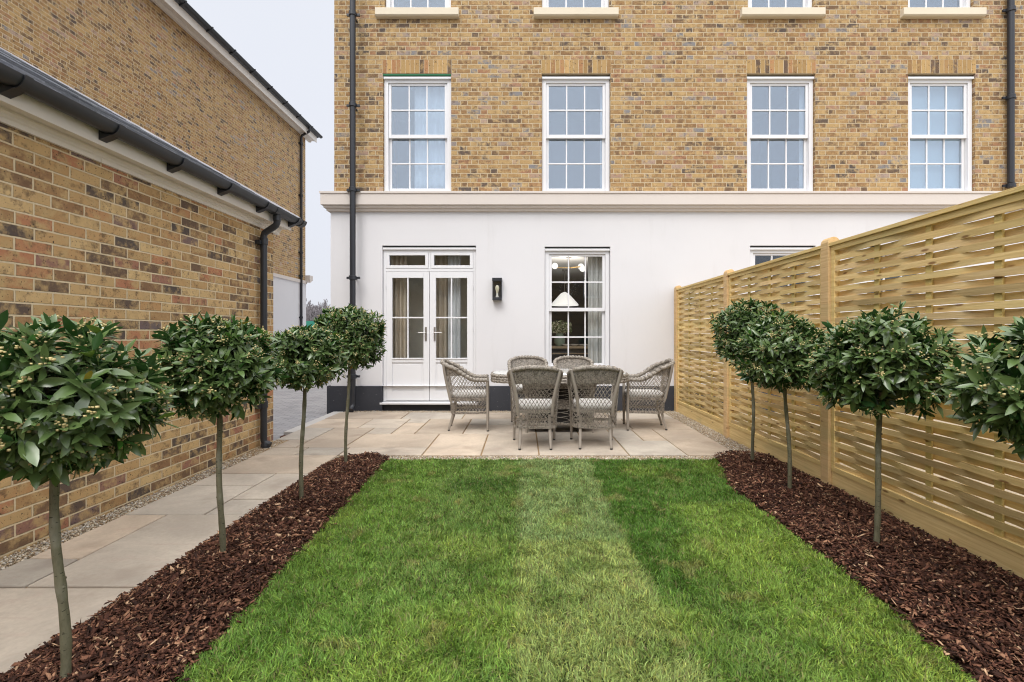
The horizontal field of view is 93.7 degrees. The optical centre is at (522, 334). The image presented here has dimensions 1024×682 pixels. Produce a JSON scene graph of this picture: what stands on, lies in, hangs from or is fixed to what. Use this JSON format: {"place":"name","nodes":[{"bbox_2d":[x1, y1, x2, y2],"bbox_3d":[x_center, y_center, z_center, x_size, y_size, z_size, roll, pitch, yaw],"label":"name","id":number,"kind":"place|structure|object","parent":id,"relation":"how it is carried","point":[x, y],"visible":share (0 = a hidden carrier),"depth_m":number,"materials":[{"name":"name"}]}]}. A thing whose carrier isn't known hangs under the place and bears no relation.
{"place":"outdoors","nodes":[
{"label":"outdoors","id":0,"kind":"place"},
{"bbox_2d":[0,455,336,672],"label":"path","id":1,"kind":"structure","parent":0,"point":[110,561],"depth_m":2.75,"materials":[{"name":"stone"}]},
{"bbox_2d":[186,0,333,307],"label":"sky","id":2,"kind":"structure","parent":0,"point":[289,43],"materials":[{"name":"white"}]},
{"bbox_2d":[273,381,330,440],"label":"road","id":3,"kind":"structure","parent":0,"point":[287,408],"depth_m":8.95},
{"bbox_2d":[274,412,339,440],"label":"kerb","id":4,"kind":"structure","parent":3,"relation":"on","point":[294,429],"depth_m":6.87,"materials":[{"name":"concrete"}]},
{"bbox_2d":[0,410,905,635],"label":"garden base","id":5,"kind":"object","parent":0,"point":[226,467],"depth_m":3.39,"materials":[{"name":"beige gravel"}]},
{"bbox_2d":[0,451,389,681],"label":"bark mulch","id":6,"kind":"object","parent":5,"relation":"on","point":[41,663],"visible":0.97,"depth_m":2.18,"materials":[{"name":"brown wood"}]},
{"bbox_2d":[0,309,180,678],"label":"bay tree","id":7,"kind":"object","parent":6,"relation":"on","point":[59,412],"visible":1,"depth_m":1.57,"materials":[{"name":"green plant"}]},
{"bbox_2d":[141,311,290,553],"bbox_3d":[-1.672,0.565,2.630,0.695,1.391,0.698,0,0,0],"label":"bay tree","id":8,"kind":"object","parent":6,"relation":"on","point":[218,364],"visible":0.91,"depth_m":2.46,"materials":[{"name":"green plant"}]},
{"bbox_2d":[266,322,350,499],"bbox_3d":[-1.570,0.585,3.477,0.627,1.351,0.561,0,0,-19],"label":"bay tree","id":9,"kind":"object","parent":6,"relation":"on","point":[305,356],"visible":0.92,"depth_m":3.36,"materials":[{"name":"green plant"}]},
{"bbox_2d":[313,304,387,462],"bbox_3d":[-1.615,0.480,4.485,0.716,1.561,0.656,0,0,0],"label":"bay tree","id":10,"kind":"object","parent":6,"relation":"on","point":[361,330],"visible":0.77,"depth_m":4.35,"materials":[{"name":"green plant"}]},
{"bbox_2d":[26,414,687,587],"bbox_3d":[-0.335,1.260,3.328,5.160,0.021,8.655,0,0,0],"label":"joint mortar","id":11,"kind":"object","parent":5,"relation":"on","point":[255,451],"visible":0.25,"depth_m":5.46,"materials":[{"name":"grey concrete"}]},
{"bbox_2d":[713,450,1023,681],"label":"bark mulch","id":12,"kind":"object","parent":5,"relation":"on","point":[965,571],"visible":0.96,"depth_m":2.47,"materials":[{"name":"brown wood"}]},
{"bbox_2d":[708,297,790,461],"bbox_3d":[2.162,0.452,4.546,0.754,1.618,0.734,0,0,0],"label":"bay tree","id":13,"kind":"object","parent":12,"relation":"on","point":[738,317],"visible":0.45,"depth_m":4.49,"materials":[{"name":"green plant"}]},
{"bbox_2d":[730,310,827,489],"bbox_3d":[2.036,0.537,3.711,0.779,1.446,0.752,0,0,0],"label":"bay tree","id":14,"kind":"object","parent":12,"relation":"on","point":[776,350],"visible":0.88,"depth_m":3.59,"materials":[{"name":"green plant"}]},
{"bbox_2d":[802,301,964,543],"bbox_3d":[2.034,0.533,2.713,0.776,1.455,0.811,0,0,0],"label":"bay tree","id":15,"kind":"object","parent":12,"relation":"on","point":[881,362],"visible":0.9,"depth_m":2.58,"materials":[{"name":"green plant"}]},
{"bbox_2d":[928,316,1023,460],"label":"bay tree","id":16,"kind":"object","parent":12,"relation":"on","point":[987,390],"visible":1,"depth_m":1.81,"materials":[{"name":"green plant"}]},
{"bbox_2d":[258,412,729,455],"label":"patio","id":17,"kind":"structure","parent":0,"point":[325,436],"depth_m":5.74,"materials":[{"name":"stone"}]},
{"bbox_2d":[440,359,488,431],"bbox_3d":[-0.761,0.778,6.367,0.635,0.923,0.619,0,0,-3],"label":"wicker armchair","id":18,"kind":"object","parent":17,"relation":"on","point":[450,368],"visible":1,"depth_m":6.13,"materials":[{"name":"grey wicker"}]},
{"bbox_2d":[507,355,547,421],"bbox_3d":[0.080,0.778,7.121,0.619,0.923,0.635,0,0,-1],"label":"wicker armchair","id":19,"kind":"object","parent":17,"relation":"on","point":[527,360],"visible":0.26,"depth_m":7.37,"materials":[{"name":"grey wicker"}]},
{"bbox_2d":[507,365,562,449],"bbox_3d":[0.134,0.778,5.359,0.619,0.923,0.635,0,0,0],"label":"wicker armchair","id":20,"kind":"object","parent":17,"relation":"on","point":[535,405],"visible":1,"depth_m":5.16,"materials":[{"name":"grey wicker"}]},
{"bbox_2d":[490,369,628,432],"bbox_3d":[0.470,0.863,6.280,1.776,0.754,1.020,0,0,0],"label":"patio table","id":21,"kind":"object","parent":17,"relation":"on","point":[563,411],"visible":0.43,"depth_m":6.04,"materials":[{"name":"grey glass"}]},
{"bbox_2d":[553,355,593,368],"bbox_3d":[0.762,0.778,7.121,0.619,0.923,0.635,0,0,1],"label":"wicker armchair","id":22,"kind":"object","parent":17,"relation":"on","point":[569,362],"visible":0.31,"depth_m":7.38,"materials":[{"name":"grey wicker"}]},
{"bbox_2d":[566,365,623,449],"bbox_3d":[0.796,0.778,5.379,0.619,0.923,0.635,0,0,3],"label":"wicker armchair","id":23,"kind":"object","parent":17,"relation":"on","point":[587,405],"visible":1,"depth_m":5.18,"materials":[{"name":"grey wicker"}]},
{"bbox_2d":[622,358,674,430],"bbox_3d":[1.681,0.778,6.413,0.635,0.923,0.619,0,0,6],"label":"wicker armchair","id":24,"kind":"object","parent":17,"relation":"on","point":[663,368],"visible":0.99,"depth_m":6.19,"materials":[{"name":"grey wicker"}]},
{"bbox_2d":[552,346,587,359],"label":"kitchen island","id":25,"kind":"structure","parent":0,"point":[564,349],"depth_m":11.50,"materials":[{"name":"brown wood"}]},
{"bbox_2d":[552,320,571,345],"bbox_3d":[0.897,-0.042,11.696,0.632,0.639,0.638,0,0,0],"label":"flower vase","id":26,"kind":"object","parent":25,"relation":"on","point":[559,341],"visible":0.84,"depth_m":11.60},
{"bbox_2d":[170,456,979,681],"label":"lawn","id":27,"kind":"structure","parent":0,"point":[700,545],"depth_m":2.29,"materials":[{"name":"green plant"}]},
{"bbox_3d":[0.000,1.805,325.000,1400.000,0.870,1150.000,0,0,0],"label":"ground","id":28,"kind":"structure","parent":0,"visible":0},
{"bbox_2d":[0,47,306,558],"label":"garage","id":29,"kind":"structure","parent":28,"relation":"on","point":[140,234],"depth_m":3.47,"materials":[{"name":"brick"}]},
{"bbox_2d":[0,0,322,335],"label":"brick house","id":30,"kind":"structure","parent":28,"relation":"on","point":[184,76],"depth_m":12.17,"materials":[{"name":"beige brick"}]},
{"bbox_2d":[306,321,326,329],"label":"hoarding","id":31,"kind":"object","parent":28,"relation":"on","point":[308,323],"depth_m":62.00,"materials":[{"name":"teal"}]},
{"bbox_2d":[306,298,330,320],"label":"woodland","id":32,"kind":"object","parent":28,"relation":"on","point":[311,313],"visible":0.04,"depth_m":150.06,"materials":[{"name":"grey plant"}]},
{"bbox_2d":[319,0,1023,413],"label":"town house","id":33,"kind":"structure","parent":28,"relation":"on","point":[699,136],"depth_m":7.92,"materials":[{"name":"brick"}]},
{"bbox_2d":[390,256,406,357],"bbox_3d":[-2.163,-0.185,8.159,0.390,2.650,0.083,0,0,0],"label":"curtain","id":34,"kind":"object","parent":33,"relation":"hanging from","point":[399,324],"visible":0.35,"depth_m":8.15,"materials":[{"name":"beige fabric"}]},
{"bbox_2d":[383,74,450,190],"bbox_3d":[-1.742,-3.326,8.012,1.122,1.958,0.175,0,0,0],"label":"sash window","id":35,"kind":"structure","parent":33,"relation":"in","point":[390,80],"depth_m":7.99,"materials":[{"name":"white paint"}]},
{"bbox_2d":[386,0,450,6],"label":"sash window","id":36,"kind":"structure","parent":33,"relation":"in","point":[389,3],"depth_m":8.02,"materials":[{"name":"white paint"}]},
{"bbox_2d":[380,246,476,404],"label":"french doors","id":37,"kind":"structure","parent":33,"relation":"in","point":[406,381],"depth_m":7.94,"materials":[{"name":"white paint"}]},
{"bbox_2d":[415,87,444,188],"bbox_3d":[-1.557,-3.310,8.118,0.543,1.900,0.035,0,0,0],"label":"curtain","id":38,"kind":"object","parent":33,"relation":"hanging from","point":[436,148],"visible":0.74,"depth_m":8.12,"materials":[{"name":"white fabric"}]},
{"bbox_2d":[436,256,447,357],"bbox_3d":[-1.389,-0.185,8.229,0.196,2.650,0.071,0,0,0],"label":"curtain","id":39,"kind":"object","parent":33,"relation":"hanging from","point":[441,323],"visible":0.53,"depth_m":8.22,"materials":[{"name":"beige fabric"}]},
{"bbox_2d":[448,256,460,357],"bbox_3d":[-1.159,-0.185,8.159,0.220,2.650,0.071,0,0,0],"label":"curtain","id":40,"kind":"object","parent":33,"relation":"hanging from","point":[456,312],"visible":0.51,"depth_m":8.16,"materials":[{"name":"white fabric"}]},
{"bbox_2d":[492,278,501,299],"bbox_3d":[-0.415,-0.741,7.835,0.158,0.359,0.128,0,0,0],"label":"wall lantern","id":41,"kind":"object","parent":33,"relation":"attached to","point":[496,288],"depth_m":7.81,"materials":[{"name":"black metal"}]},
{"bbox_2d":[552,269,577,305],"bbox_3d":[1.014,-1.142,11.600,0.670,0.875,0.670,0,0,0],"label":"pendant lamp","id":42,"kind":"object","parent":33,"relation":"hanging from","point":[561,299],"visible":0.91,"depth_m":11.43,"materials":[{"name":"fabric"}]},
{"bbox_2d":[552,257,584,271],"bbox_3d":[0.917,-1.412,9.611,0.666,0.335,0.338,0,0,0],"label":"ceiling light","id":43,"kind":"object","parent":33,"relation":"attached to","point":[581,267],"visible":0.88,"depth_m":9.58,"materials":[{"name":"white glass"}]},
{"bbox_2d":[542,0,608,6],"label":"sash window","id":44,"kind":"structure","parent":33,"relation":"in","point":[545,3],"depth_m":8.01,"materials":[{"name":"white paint"}]},
{"bbox_2d":[542,76,609,190],"bbox_3d":[0.883,-3.326,8.018,1.128,1.958,0.165,0,0,0],"label":"sash window","id":45,"kind":"structure","parent":33,"relation":"in","point":[547,81],"depth_m":7.99,"materials":[{"name":"white paint"}]},
{"bbox_2d":[545,247,609,365],"bbox_3d":[0.903,-0.437,7.997,1.075,2.023,0.165,0,0,0],"label":"sash window","id":46,"kind":"structure","parent":33,"relation":"in","point":[550,252],"depth_m":7.97,"materials":[{"name":"white paint"}]},
{"bbox_2d":[588,257,601,362],"bbox_3d":[1.337,-0.185,8.159,0.450,2.650,0.083,0,0,0],"label":"curtain","id":47,"kind":"object","parent":33,"relation":"hanging from","point":[595,317],"visible":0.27,"depth_m":8.16,"materials":[{"name":"white fabric"}]},
{"bbox_2d":[600,87,601,188],"bbox_3d":[1.367,-3.310,8.118,0.111,1.900,0.035,0,0,0],"label":"curtain","id":48,"kind":"object","parent":33,"relation":"hanging from","point":[600,140],"visible":0.29,"depth_m":8.12,"materials":[{"name":"white fabric"}]},
{"bbox_2d":[748,0,811,6],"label":"sash window","id":49,"kind":"structure","parent":33,"relation":"in","point":[805,3],"depth_m":8.03,"materials":[{"name":"white paint"}]},
{"bbox_2d":[747,76,813,190],"bbox_3d":[4.265,-3.326,8.018,1.122,1.958,0.165,0,0,0],"label":"sash window","id":50,"kind":"structure","parent":33,"relation":"in","point":[806,82],"depth_m":7.99,"materials":[{"name":"white paint"}]},
{"bbox_2d":[750,246,812,328],"bbox_3d":[4.283,-0.445,7.997,1.075,2.041,0.165,0,0,0],"label":"sash window","id":51,"kind":"structure","parent":33,"relation":"in","point":[771,251],"depth_m":7.95,"materials":[{"name":"white paint"}]},
{"bbox_2d":[799,87,803,188],"bbox_3d":[4.765,-3.310,8.118,0.171,1.900,0.035,0,0,0],"label":"curtain","id":52,"kind":"object","parent":33,"relation":"hanging from","point":[801,107],"visible":0.35,"depth_m":8.12,"materials":[{"name":"white fabric"}]},
{"bbox_2d":[863,246,924,310],"bbox_3d":[6.150,-0.445,7.997,1.096,2.041,0.165,0,0,0],"label":"sash window","id":53,"kind":"structure","parent":33,"relation":"in","point":[871,246],"depth_m":7.97,"materials":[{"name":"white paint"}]},
{"bbox_2d":[910,87,960,188],"bbox_3d":[6.914,-3.310,8.107,1.049,1.900,0.004,0,0,0],"label":"roller blind","id":54,"kind":"object","parent":33,"relation":"attached to","point":[934,151],"depth_m":8.11,"materials":[{"name":"white fabric"}]},
{"bbox_2d":[908,0,969,6],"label":"sash window","id":55,"kind":"structure","parent":33,"relation":"in","point":[961,3],"depth_m":8.03,"materials":[{"name":"white paint"}]},
{"bbox_2d":[908,76,973,190],"bbox_3d":[6.914,-3.326,8.018,1.105,1.958,0.165,0,0,0],"label":"sash window","id":56,"kind":"structure","parent":33,"relation":"in","point":[965,82],"depth_m":7.99,"materials":[{"name":"white paint"}]},
{"bbox_2d":[674,185,1023,580],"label":"timber fence","id":57,"kind":"object","parent":28,"relation":"on","point":[998,540],"visible":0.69,"depth_m":3.21,"materials":[{"name":"brown wood"}]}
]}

